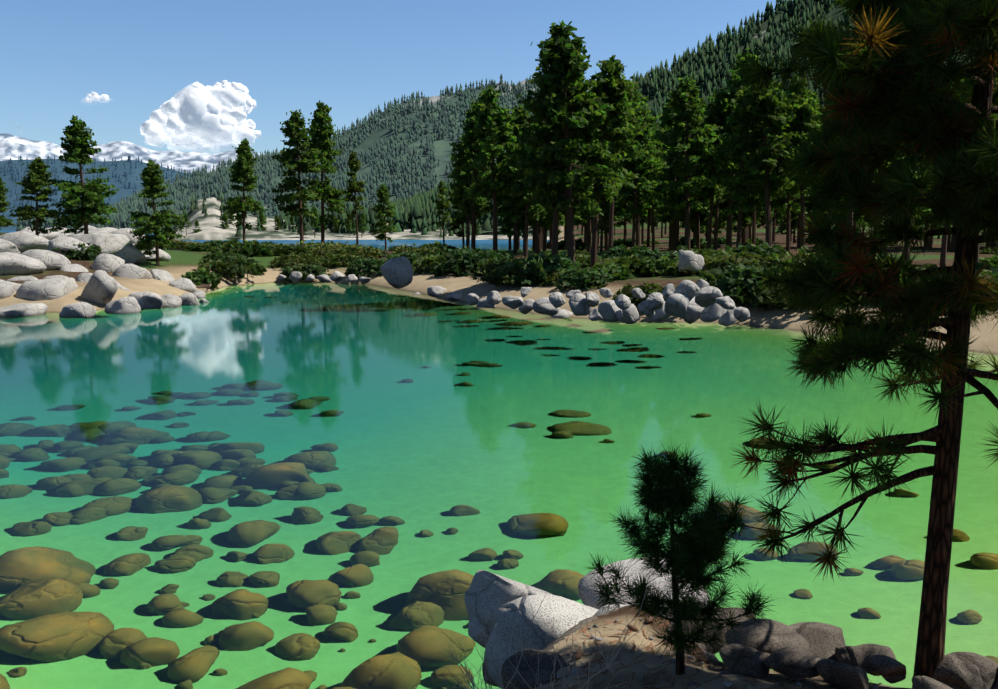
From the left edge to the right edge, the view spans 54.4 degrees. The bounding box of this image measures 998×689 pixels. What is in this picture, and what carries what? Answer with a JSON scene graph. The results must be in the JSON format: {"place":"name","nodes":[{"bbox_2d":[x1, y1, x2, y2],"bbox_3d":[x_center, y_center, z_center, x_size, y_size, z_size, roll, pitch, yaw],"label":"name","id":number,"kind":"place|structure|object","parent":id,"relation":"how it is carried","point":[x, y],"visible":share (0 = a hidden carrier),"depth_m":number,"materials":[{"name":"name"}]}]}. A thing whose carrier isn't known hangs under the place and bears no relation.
{"place":"outdoors","nodes":[
{"label":"outdoors","id":0,"kind":"place"},
{"bbox_2d":[0,159,191,230],"bbox_3d":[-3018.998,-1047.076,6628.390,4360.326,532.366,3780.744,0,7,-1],"label":"hill ridge","id":1,"kind":"structure","parent":0,"point":[7,179],"depth_m":6633.80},
{"bbox_2d":[0,155,194,219],"bbox_3d":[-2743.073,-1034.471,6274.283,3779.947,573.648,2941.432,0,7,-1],"label":"ridge conifers","id":2,"kind":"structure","parent":1,"relation":"on","point":[52,169],"depth_m":6650.98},
{"bbox_2d":[0,133,270,173],"bbox_3d":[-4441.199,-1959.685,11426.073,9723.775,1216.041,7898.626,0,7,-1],"label":"snowy mountains","id":3,"kind":"structure","parent":0,"point":[13,147],"depth_m":12204.68,"materials":[{"name":"snow"}]},
{"bbox_2d":[140,80,260,161],"bbox_3d":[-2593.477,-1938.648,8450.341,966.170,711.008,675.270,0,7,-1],"label":"cloud","id":4,"kind":"structure","parent":0,"point":[207,116],"depth_m":8294.99,"materials":[{"name":"white"}]},
{"bbox_2d":[119,80,534,229],"bbox_3d":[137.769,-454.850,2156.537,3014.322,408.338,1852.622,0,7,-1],"label":"hill ridge","id":5,"kind":"structure","parent":0,"point":[442,149],"depth_m":2094.91,"materials":[{"name":"plant"}]},
{"bbox_2d":[16,74,539,231],"bbox_3d":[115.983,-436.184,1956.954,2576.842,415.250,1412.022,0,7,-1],"label":"ridge conifers","id":6,"kind":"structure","parent":5,"relation":"on","point":[265,171],"depth_m":1951.45,"materials":[{"name":"plant"}]},
{"bbox_2d":[0,0,792,154],"label":"sky","id":7,"kind":"structure","parent":0,"point":[353,57],"materials":[{"name":"blue"}]},
{"bbox_2d":[0,231,997,688],"bbox_3d":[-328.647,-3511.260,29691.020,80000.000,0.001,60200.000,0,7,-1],"label":"lake water","id":8,"kind":"structure","parent":0,"point":[302,485],"depth_m":24.09,"materials":[{"name":"green liquid"}]},
{"bbox_2d":[0,220,997,354],"bbox_3d":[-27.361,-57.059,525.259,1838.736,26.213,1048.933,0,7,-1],"label":"terrain","id":9,"kind":"structure","parent":0,"point":[178,264],"depth_m":90.41,"materials":[{"name":"sand"}]},
{"bbox_2d":[0,177,17,235],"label":"pine tree","id":10,"kind":"object","parent":9,"relation":"on","point":[4,222],"visible":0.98,"depth_m":132.14,"materials":[{"name":"green plant"}]},
{"bbox_2d":[8,157,62,235],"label":"pine tree","id":11,"kind":"object","parent":9,"relation":"on","point":[36,181],"visible":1,"depth_m":111.23,"materials":[{"name":"green plant"}]},
{"bbox_2d":[52,243,101,259],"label":"shrub","id":12,"kind":"object","parent":9,"relation":"on","point":[95,252],"visible":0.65,"depth_m":102.77,"materials":[{"name":"green plant"}]},
{"bbox_2d":[48,115,119,233],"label":"pine tree","id":13,"kind":"object","parent":9,"relation":"on","point":[77,147],"visible":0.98,"depth_m":113.36,"materials":[{"name":"green plant"}]},
{"bbox_2d":[0,225,208,317],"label":"boulders","id":14,"kind":"object","parent":9,"relation":"on","point":[39,255],"visible":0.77,"depth_m":87.23,"materials":[{"name":"stone"}]},
{"bbox_2d":[128,158,184,265],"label":"pine tree","id":15,"kind":"object","parent":9,"relation":"on","point":[153,187],"visible":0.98,"depth_m":105.73,"materials":[{"name":"green plant"}]},
{"bbox_2d":[182,242,215,251],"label":"shrub","id":16,"kind":"object","parent":9,"relation":"on","point":[196,247],"visible":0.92,"depth_m":155.17,"materials":[{"name":"green plant"}]},
{"bbox_2d":[180,268,220,288],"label":"shrub","id":17,"kind":"object","parent":9,"relation":"on","point":[204,276],"visible":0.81,"depth_m":98.91,"materials":[{"name":"green plant"}]},
{"bbox_2d":[193,256,262,278],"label":"shrub","id":18,"kind":"object","parent":9,"relation":"on","point":[231,268],"visible":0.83,"depth_m":108.12,"materials":[{"name":"green plant"}]},
{"bbox_2d":[211,252,262,266],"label":"shrub","id":19,"kind":"object","parent":9,"relation":"on","point":[229,256],"visible":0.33,"depth_m":114.45,"materials":[{"name":"green plant"}]},
{"bbox_2d":[221,138,265,242],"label":"pine tree","id":20,"kind":"object","parent":9,"relation":"on","point":[242,168],"visible":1,"depth_m":163.70,"materials":[{"name":"green plant"}]},
{"bbox_2d":[217,238,273,255],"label":"shrub","id":21,"kind":"object","parent":9,"relation":"on","point":[233,243],"visible":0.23,"depth_m":130.16,"materials":[{"name":"green plant"}]},
{"bbox_2d":[228,240,274,256],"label":"shrub","id":22,"kind":"object","parent":9,"relation":"on","point":[255,248],"visible":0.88,"depth_m":128.36,"materials":[{"name":"green plant"}]},
{"bbox_2d":[273,244,310,255],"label":"shrub","id":23,"kind":"object","parent":9,"relation":"on","point":[289,249],"visible":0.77,"depth_m":133.36,"materials":[{"name":"green plant"}]},
{"bbox_2d":[268,252,317,267],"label":"shrub","id":24,"kind":"object","parent":9,"relation":"on","point":[291,259],"visible":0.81,"depth_m":120.51,"materials":[{"name":"green plant"}]},
{"bbox_2d":[267,109,325,243],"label":"pine tree","id":25,"kind":"object","parent":9,"relation":"on","point":[306,162],"visible":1,"depth_m":144.15,"materials":[{"name":"green plant"}]},
{"bbox_2d":[279,262,330,281],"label":"shrub","id":26,"kind":"object","parent":9,"relation":"on","point":[312,269],"visible":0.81,"depth_m":113.99,"materials":[{"name":"green plant"}]},
{"bbox_2d":[290,239,337,249],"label":"shrub","id":27,"kind":"object","parent":9,"relation":"on","point":[309,245],"visible":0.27,"depth_m":138.14,"materials":[{"name":"green plant"}]},
{"bbox_2d":[301,100,349,242],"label":"pine tree","id":28,"kind":"object","parent":9,"relation":"on","point":[321,130],"visible":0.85,"depth_m":153.48,"materials":[{"name":"green plant"}]},
{"bbox_2d":[306,252,364,266],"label":"shrub","id":29,"kind":"object","parent":9,"relation":"on","point":[332,259],"visible":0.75,"depth_m":119.64,"materials":[{"name":"green plant"}]},
{"bbox_2d":[305,245,366,261],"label":"shrub","id":30,"kind":"object","parent":9,"relation":"on","point":[319,251],"visible":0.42,"depth_m":126.21,"materials":[{"name":"green plant"}]},
{"bbox_2d":[324,241,383,259],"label":"shrub","id":31,"kind":"object","parent":9,"relation":"on","point":[359,249],"visible":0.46,"depth_m":128.74,"materials":[{"name":"green plant"}]},
{"bbox_2d":[343,150,365,245],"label":"pine tree","id":32,"kind":"object","parent":9,"relation":"on","point":[354,187],"visible":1,"depth_m":147.69,"materials":[{"name":"green plant"}]},
{"bbox_2d":[168,197,548,239],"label":"rocky shoreline","id":33,"kind":"structure","parent":9,"relation":"on","point":[211,228],"depth_m":615.30,"materials":[{"name":"stone"}]},
{"bbox_2d":[169,187,532,237],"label":"distant trees","id":34,"kind":"object","parent":33,"relation":"on","point":[193,207],"visible":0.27,"depth_m":643.80,"materials":[{"name":"plant"}]},
{"bbox_2d":[343,257,388,277],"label":"shrub","id":35,"kind":"object","parent":9,"relation":"on","point":[369,266],"visible":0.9,"depth_m":112.21,"materials":[{"name":"green plant"}]},
{"bbox_2d":[369,184,396,250],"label":"pine tree","id":36,"kind":"object","parent":9,"relation":"on","point":[382,194],"visible":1,"depth_m":196.20,"materials":[{"name":"green plant"}]},
{"bbox_2d":[384,243,442,259],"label":"shrub","id":37,"kind":"object","parent":9,"relation":"on","point":[422,251],"visible":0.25,"depth_m":123.31,"materials":[{"name":"green plant"}]},
{"bbox_2d":[412,254,465,273],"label":"shrub","id":38,"kind":"object","parent":9,"relation":"on","point":[426,263],"visible":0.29,"depth_m":106.56,"materials":[{"name":"green plant"}]},
{"bbox_2d":[434,180,451,245],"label":"pine tree","id":39,"kind":"object","parent":9,"relation":"on","point":[441,205],"visible":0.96,"depth_m":182.07,"materials":[{"name":"green plant"}]},
{"bbox_2d":[427,246,484,257],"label":"shrub","id":40,"kind":"object","parent":9,"relation":"on","point":[445,251],"visible":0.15,"depth_m":111.45,"materials":[{"name":"green plant"}]},
{"bbox_2d":[447,172,477,247],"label":"pine tree","id":41,"kind":"object","parent":9,"relation":"on","point":[457,223],"visible":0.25,"depth_m":185.04,"materials":[{"name":"green plant"}]},
{"bbox_2d":[443,138,484,248],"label":"pine tree","id":42,"kind":"object","parent":9,"relation":"on","point":[462,204],"visible":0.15,"depth_m":167.66,"materials":[{"name":"green plant"}]},
{"bbox_2d":[432,248,502,276],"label":"shrub","id":43,"kind":"object","parent":9,"relation":"on","point":[467,260],"visible":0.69,"depth_m":101.29,"materials":[{"name":"green plant"}]},
{"bbox_2d":[449,99,506,249],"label":"pine tree","id":44,"kind":"object","parent":9,"relation":"on","point":[465,155],"visible":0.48,"depth_m":146.34,"materials":[{"name":"green plant"}]},
{"bbox_2d":[470,262,507,282],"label":"shrub","id":45,"kind":"object","parent":9,"relation":"on","point":[491,267],"visible":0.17,"depth_m":89.24,"materials":[{"name":"green plant"}]},
{"bbox_2d":[474,257,506,275],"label":"shrub","id":46,"kind":"object","parent":9,"relation":"on","point":[481,265],"visible":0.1,"depth_m":98.25,"materials":[{"name":"green plant"}]},
{"bbox_2d":[460,85,523,252],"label":"pine tree","id":47,"kind":"object","parent":9,"relation":"on","point":[492,124],"visible":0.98,"depth_m":135.83,"materials":[{"name":"green plant"}]},
{"bbox_2d":[496,104,529,252],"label":"pine tree","id":48,"kind":"object","parent":9,"relation":"on","point":[520,113],"visible":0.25,"depth_m":149.03,"materials":[{"name":"green plant"}]},
{"bbox_2d":[277,250,749,325],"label":"shore rocks","id":49,"kind":"object","parent":9,"relation":"on","point":[689,301],"depth_m":57.66,"materials":[{"name":"stone"}]},
{"bbox_2d":[487,266,549,286],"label":"shrub","id":50,"kind":"object","parent":9,"relation":"on","point":[497,278],"visible":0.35,"depth_m":83.05,"materials":[{"name":"green plant"}]},
{"bbox_2d":[497,144,552,250],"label":"pine tree","id":51,"kind":"object","parent":9,"relation":"on","point":[508,226],"visible":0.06,"depth_m":166.47,"materials":[{"name":"green plant"}]},
{"bbox_2d":[501,115,550,256],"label":"pine tree","id":52,"kind":"object","parent":9,"relation":"on","point":[528,213],"visible":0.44,"depth_m":134.76,"materials":[{"name":"green plant"}]},
{"bbox_2d":[514,123,566,255],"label":"pine tree","id":53,"kind":"object","parent":9,"relation":"on","point":[537,233],"visible":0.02,"depth_m":139.29,"materials":[{"name":"green plant"}]},
{"bbox_2d":[502,251,584,287],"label":"shrub","id":54,"kind":"object","parent":9,"relation":"on","point":[539,263],"visible":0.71,"depth_m":82.23,"materials":[{"name":"green plant"}]},
{"bbox_2d":[533,265,581,285],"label":"shrub","id":55,"kind":"object","parent":9,"relation":"on","point":[549,277],"visible":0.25,"depth_m":80.43,"materials":[{"name":"green plant"}]},
{"bbox_2d":[512,41,605,254],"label":"pine tree","id":56,"kind":"object","parent":9,"relation":"on","point":[549,145],"visible":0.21,"depth_m":85.73,"materials":[{"name":"green plant"}]},
{"bbox_2d":[517,250,600,267],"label":"shrub","id":57,"kind":"object","parent":9,"relation":"on","point":[584,258],"visible":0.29,"depth_m":103.92,"materials":[{"name":"green plant"}]},
{"bbox_2d":[511,20,627,260],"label":"pine tree","id":58,"kind":"object","parent":9,"relation":"on","point":[558,53],"visible":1,"depth_m":82.93,"materials":[{"name":"green plant"}]},
{"bbox_2d":[555,266,613,290],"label":"shrub","id":59,"kind":"object","parent":9,"relation":"on","point":[585,278],"visible":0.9,"depth_m":75.43,"materials":[{"name":"green plant"}]},
{"bbox_2d":[579,193,622,251],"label":"pine tree","id":60,"kind":"object","parent":9,"relation":"on","point":[605,211],"visible":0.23,"depth_m":143.55,"materials":[{"name":"green plant"}]},
{"bbox_2d":[572,55,643,267],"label":"pine tree","id":61,"kind":"object","parent":9,"relation":"on","point":[613,86],"visible":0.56,"depth_m":86.91,"materials":[{"name":"green plant"}]},
{"bbox_2d":[596,261,635,280],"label":"shrub","id":62,"kind":"object","parent":9,"relation":"on","point":[619,273],"visible":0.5,"depth_m":79.43,"materials":[{"name":"green plant"}]},
{"bbox_2d":[595,74,647,258],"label":"pine tree","id":63,"kind":"object","parent":9,"relation":"on","point":[634,121],"visible":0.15,"depth_m":96.58,"materials":[{"name":"green plant"}]},
{"bbox_2d":[593,254,655,276],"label":"shrub","id":64,"kind":"object","parent":9,"relation":"on","point":[625,262],"visible":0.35,"depth_m":82.78,"materials":[{"name":"green plant"}]},
{"bbox_2d":[616,155,632,240],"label":"pine tree","id":65,"kind":"object","parent":9,"relation":"on","point":[625,219],"visible":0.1,"depth_m":210.90,"materials":[{"name":"green plant"}]},
{"bbox_2d":[598,244,666,266],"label":"shrub","id":66,"kind":"object","parent":9,"relation":"on","point":[621,250],"visible":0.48,"depth_m":93.87,"materials":[{"name":"green plant"}]},
{"bbox_2d":[610,282,666,305],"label":"shrub","id":67,"kind":"object","parent":9,"relation":"on","point":[645,288],"visible":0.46,"depth_m":66.75,"materials":[{"name":"green plant"}]},
{"bbox_2d":[626,173,658,246],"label":"pine tree","id":68,"kind":"object","parent":9,"relation":"on","point":[648,221],"visible":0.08,"depth_m":197.42,"materials":[{"name":"green plant"}]},
{"bbox_2d":[616,105,669,248],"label":"pine tree","id":69,"kind":"object","parent":9,"relation":"on","point":[643,166],"visible":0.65,"depth_m":138.03,"materials":[{"name":"green plant"}]},
{"bbox_2d":[617,83,669,249],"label":"pine tree","id":70,"kind":"object","parent":9,"relation":"on","point":[638,101],"visible":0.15,"depth_m":142.16,"materials":[{"name":"green plant"}]},
{"bbox_2d":[628,256,677,276],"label":"shrub","id":71,"kind":"object","parent":9,"relation":"on","point":[661,267],"visible":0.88,"depth_m":81.32,"materials":[{"name":"green plant"}]},
{"bbox_2d":[644,132,668,249],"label":"pine tree","id":72,"kind":"object","parent":9,"relation":"on","point":[657,155],"visible":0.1,"depth_m":146.30,"materials":[{"name":"green plant"}]},
{"bbox_2d":[653,102,705,249],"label":"pine tree","id":73,"kind":"object","parent":9,"relation":"on","point":[668,122],"visible":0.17,"depth_m":150.59,"materials":[{"name":"green plant"}]},
{"bbox_2d":[646,75,718,249],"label":"pine tree","id":74,"kind":"object","parent":9,"relation":"on","point":[684,103],"visible":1,"depth_m":126.80,"materials":[{"name":"green plant"}]},
{"bbox_2d":[671,127,719,249],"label":"pine tree","id":75,"kind":"object","parent":9,"relation":"on","point":[694,222],"visible":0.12,"depth_m":166.37,"materials":[{"name":"green plant"}]},
{"bbox_2d":[677,98,727,237],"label":"pine tree","id":76,"kind":"object","parent":9,"relation":"on","point":[703,218],"visible":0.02,"depth_m":171.38,"materials":[{"name":"green plant"}]},
{"bbox_2d":[666,245,738,268],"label":"shrub","id":77,"kind":"object","parent":9,"relation":"on","point":[702,252],"visible":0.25,"depth_m":87.12,"materials":[{"name":"green plant"}]},
{"bbox_2d":[694,155,730,249],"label":"pine tree","id":78,"kind":"object","parent":9,"relation":"on","point":[715,244],"visible":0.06,"depth_m":149.29,"materials":[{"name":"brown plant"}]},
{"bbox_2d":[689,87,739,249],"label":"pine tree","id":79,"kind":"object","parent":9,"relation":"on","point":[718,114],"visible":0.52,"depth_m":131.28,"materials":[{"name":"green plant"}]},
{"bbox_2d":[671,251,767,275],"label":"shrub","id":80,"kind":"object","parent":9,"relation":"on","point":[714,261],"visible":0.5,"depth_m":78.48,"materials":[{"name":"green plant"}]},
{"bbox_2d":[533,605,911,688],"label":"ground","id":81,"kind":"structure","parent":9,"relation":"on","point":[652,660],"depth_m":9.70,"materials":[{"name":"sand"}]},
{"bbox_2d":[435,626,509,688],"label":"grass tuft","id":82,"kind":"object","parent":81,"relation":"on","point":[472,680],"visible":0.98,"depth_m":8.03,"materials":[{"name":"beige plant"}]},
{"bbox_2d":[479,559,666,688],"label":"dry bush","id":83,"kind":"object","parent":81,"relation":"on","point":[591,677],"visible":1,"depth_m":7.29,"materials":[{"name":"beige plant"}]},
{"bbox_2d":[581,437,777,674],"bbox_3d":[1.696,2.283,9.107,1.853,2.919,1.542,0,7,-1],"label":"pine sapling","id":84,"kind":"object","parent":81,"relation":"on","point":[666,488],"visible":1,"depth_m":8.87,"materials":[{"name":"green plant"}]},
{"bbox_2d":[548,614,902,688],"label":"ledge litter","id":85,"kind":"object","parent":81,"relation":"on","point":[578,654],"visible":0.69,"depth_m":9.47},
{"bbox_2d":[464,557,997,688],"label":"ledge rocks","id":86,"kind":"object","parent":81,"relation":"on","point":[809,650],"visible":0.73,"depth_m":9.88,"materials":[{"name":"stone"}]},
{"bbox_2d":[718,0,997,688],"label":"pine tree","id":87,"kind":"object","parent":81,"relation":"on","point":[870,66],"visible":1,"depth_m":8.21,"materials":[{"name":"green plant"}]},
{"bbox_2d":[696,48,769,250],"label":"pine tree","id":88,"kind":"object","parent":9,"relation":"on","point":[734,84],"visible":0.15,"depth_m":130.85,"materials":[{"name":"green plant"}]},
{"bbox_2d":[699,261,779,308],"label":"shrub","id":89,"kind":"object","parent":9,"relation":"on","point":[735,275],"visible":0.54,"depth_m":66.45,"materials":[{"name":"green plant"}]},
{"bbox_2d":[708,173,775,244],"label":"pine tree","id":90,"kind":"object","parent":9,"relation":"on","point":[747,218],"visible":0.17,"depth_m":152.29,"materials":[{"name":"green plant"}]},
{"bbox_2d":[708,86,782,247],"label":"pine tree","id":91,"kind":"object","parent":9,"relation":"on","point":[737,188],"visible":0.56,"depth_m":121.17,"materials":[{"name":"green plant"}]},
{"bbox_2d":[715,242,788,265],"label":"shrub","id":92,"kind":"object","parent":9,"relation":"on","point":[764,251],"visible":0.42,"depth_m":91.84,"materials":[{"name":"green plant"}]},
{"bbox_2d":[723,265,788,307],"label":"shrub","id":93,"kind":"object","parent":9,"relation":"on","point":[746,293],"visible":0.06,"depth_m":66.02,"materials":[{"name":"green plant"}]},
{"bbox_2d":[727,64,805,252],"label":"pine tree","id":94,"kind":"object","parent":9,"relation":"on","point":[767,110],"visible":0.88,"depth_m":115.06,"materials":[{"name":"green plant"}]},
{"bbox_2d":[755,93,807,251],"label":"pine tree","id":95,"kind":"object","parent":9,"relation":"on","point":[781,203],"visible":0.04,"depth_m":132.63,"materials":[{"name":"green plant"}]},
{"bbox_2d":[775,176,812,242],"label":"pine tree","id":96,"kind":"object","parent":9,"relation":"on","point":[794,221],"visible":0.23,"depth_m":215.07,"materials":[{"name":"green plant"}]},
{"bbox_2d":[759,245,831,270],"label":"shrub","id":97,"kind":"object","parent":9,"relation":"on","point":[775,258],"visible":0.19,"depth_m":74.16,"materials":[{"name":"green plant"}]},
{"bbox_2d":[773,75,822,249],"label":"pine tree","id":98,"kind":"object","parent":9,"relation":"on","point":[805,112],"visible":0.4,"depth_m":119.41,"materials":[{"name":"green plant"}]},
{"bbox_2d":[794,174,827,221],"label":"pine tree","id":99,"kind":"object","parent":9,"relation":"on","point":[812,204],"visible":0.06,"depth_m":163.22,"materials":[{"name":"green plant"}]},
{"bbox_2d":[752,265,870,306],"bbox_3d":[21.118,-3.986,64.843,9.287,3.403,8.428,-1,7,-7],"label":"shrub","id":100,"kind":"object","parent":9,"relation":"on","point":[772,301],"visible":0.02,"depth_m":63.02,"materials":[{"name":"green plant"}]},
{"bbox_2d":[800,91,855,217],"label":"pine tree","id":101,"kind":"object","parent":9,"relation":"on","point":[815,178],"visible":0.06,"depth_m":109.83,"materials":[{"name":"green plant"}]},
{"bbox_2d":[812,195,867,231],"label":"pine tree","id":102,"kind":"object","parent":9,"relation":"on","point":[844,219],"visible":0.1,"depth_m":158.68,"materials":[{"name":"green plant"}]},
{"bbox_2d":[870,84,932,260],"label":"pine tree","id":103,"kind":"object","parent":9,"relation":"on","point":[901,169],"visible":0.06,"depth_m":94.80,"materials":[{"name":"green plant"}]},
{"bbox_2d":[916,79,966,266],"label":"pine tree","id":104,"kind":"object","parent":9,"relation":"on","point":[943,253],"visible":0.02,"depth_m":85.72,"materials":[{"name":"green plant"}]},
{"bbox_2d":[929,59,997,263],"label":"pine tree","id":105,"kind":"object","parent":9,"relation":"on","point":[968,101],"depth_m":75.14,"materials":[{"name":"green plant"}]},
{"bbox_2d":[442,0,968,236],"bbox_3d":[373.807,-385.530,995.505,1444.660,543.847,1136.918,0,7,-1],"label":"hill slope","id":106,"kind":"structure","parent":0,"point":[764,25],"depth_m":1051.21,"materials":[{"name":"plant"}]},
{"bbox_2d":[279,0,974,233],"bbox_3d":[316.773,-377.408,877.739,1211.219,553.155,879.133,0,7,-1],"label":"slope conifers","id":107,"kind":"object","parent":106,"relation":"on","point":[690,63],"visible":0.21,"depth_m":978.74,"materials":[{"name":"plant"}]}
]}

